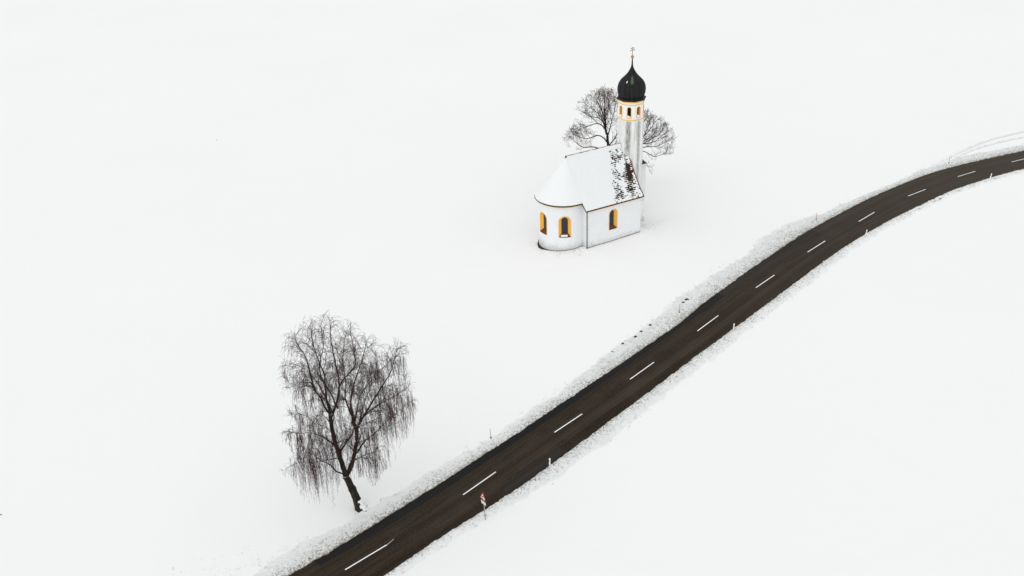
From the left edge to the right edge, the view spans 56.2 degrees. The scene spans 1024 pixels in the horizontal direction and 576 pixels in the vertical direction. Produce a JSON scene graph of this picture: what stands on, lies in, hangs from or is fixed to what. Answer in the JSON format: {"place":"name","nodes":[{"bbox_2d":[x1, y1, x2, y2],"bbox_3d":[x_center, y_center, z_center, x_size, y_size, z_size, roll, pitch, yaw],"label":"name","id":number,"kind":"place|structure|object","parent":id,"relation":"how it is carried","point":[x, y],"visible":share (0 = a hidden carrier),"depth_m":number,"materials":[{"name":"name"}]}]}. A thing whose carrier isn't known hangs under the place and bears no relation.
{"place":"outdoors","nodes":[
{"label":"outdoors","id":0,"kind":"place"},
{"bbox_2d":[0,0,1023,575],"bbox_3d":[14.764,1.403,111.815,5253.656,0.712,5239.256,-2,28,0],"label":"ground","id":1,"kind":"structure","parent":0,"point":[208,208],"depth_m":118.53,"materials":[{"name":"white snow"}]},
{"bbox_2d":[278,309,418,512],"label":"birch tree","id":2,"kind":"object","parent":1,"relation":"on","point":[360,505],"visible":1,"depth_m":75.95,"materials":[{"name":"brown plant"}]},
{"bbox_2d":[480,492,485,519],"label":"road sign","id":3,"kind":"object","parent":1,"relation":"on","point":[483,498],"visible":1,"depth_m":79.05,"materials":[{"name":"metal"}]},
{"bbox_2d":[537,232,637,250],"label":"bare soil strip","id":4,"kind":"object","parent":1,"relation":"on","point":[538,244],"visible":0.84,"depth_m":125.42,"materials":[{"name":"brown soil"}]},
{"bbox_2d":[534,47,645,250],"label":"chapel","id":5,"kind":"structure","parent":1,"relation":"on","point":[590,198],"depth_m":123.15,"materials":[{"name":"white paint"}]},
{"bbox_2d":[540,211,547,234],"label":"window","id":6,"kind":"structure","parent":5,"relation":"in","point":[543,219],"depth_m":124.24,"materials":[{"name":"paint"}]},
{"bbox_2d":[558,216,571,237],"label":"window","id":7,"kind":"structure","parent":5,"relation":"in","point":[564,222],"depth_m":122.79,"materials":[{"name":"paint"}]},
{"bbox_2d":[608,208,617,229],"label":"window","id":8,"kind":"structure","parent":5,"relation":"in","point":[613,214],"depth_m":124.48,"materials":[{"name":"paint"}]},
{"bbox_2d":[563,87,617,149],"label":"bare tree","id":9,"kind":"object","parent":1,"relation":"on","point":[603,118],"visible":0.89,"depth_m":135.51,"materials":[{"name":"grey plant"}]},
{"bbox_2d":[172,148,1021,574],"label":"grass tufts","id":10,"kind":"object","parent":1,"relation":"on","point":[604,368],"visible":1,"depth_m":99.55,"materials":[{"name":"plant"}]},
{"bbox_2d":[252,144,1023,575],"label":"snow verge","id":11,"kind":"structure","parent":1,"relation":"on","point":[302,554],"depth_m":99.40,"materials":[{"name":"white snow"}]},
{"bbox_2d":[643,107,675,172],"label":"bare tree","id":12,"kind":"object","parent":1,"relation":"on","point":[649,122],"visible":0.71,"depth_m":136.30,"materials":[{"name":"brown plant"}]},
{"bbox_2d":[384,169,1023,575],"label":"snow verge","id":13,"kind":"structure","parent":1,"relation":"on","point":[606,433],"depth_m":94.02,"materials":[{"name":"white snow"}]},
{"bbox_2d":[926,131,1023,168],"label":"tyre track","id":14,"kind":"structure","parent":1,"relation":"on","point":[948,156],"depth_m":151.79,"materials":[{"name":"white snow"}]},
{"bbox_2d":[945,136,1023,161],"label":"tyre track","id":15,"kind":"structure","parent":1,"relation":"on","point":[958,155],"depth_m":151.68,"materials":[{"name":"white snow"}]},
{"bbox_2d":[289,151,1023,575],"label":"road","id":16,"kind":"structure","parent":0,"point":[437,517],"depth_m":96.99,"materials":[{"name":"black asphalt"}]},
{"bbox_2d":[345,545,386,569],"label":"road marking","id":17,"kind":"object","parent":16,"relation":"on","point":[365,557],"visible":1,"depth_m":76.41,"materials":[{"name":"paint"}]},
{"bbox_2d":[463,472,495,494],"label":"road marking","id":18,"kind":"object","parent":16,"relation":"on","point":[479,483],"visible":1,"depth_m":83.95,"materials":[{"name":"paint"}]},
{"bbox_2d":[314,294,723,565],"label":"road patch","id":19,"kind":"object","parent":16,"relation":"on","point":[409,507],"visible":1,"depth_m":87.69,"materials":[{"name":"black asphalt"}]},
{"bbox_2d":[499,447,566,493],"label":"road patch","id":20,"kind":"object","parent":16,"relation":"on","point":[520,479],"visible":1,"depth_m":85.22,"materials":[{"name":"black asphalt"}]},
{"bbox_2d":[718,230,822,295],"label":"road patch","id":21,"kind":"object","parent":16,"relation":"on","point":[800,241],"visible":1,"depth_m":120.08,"materials":[{"name":"black asphalt"}]}
]}

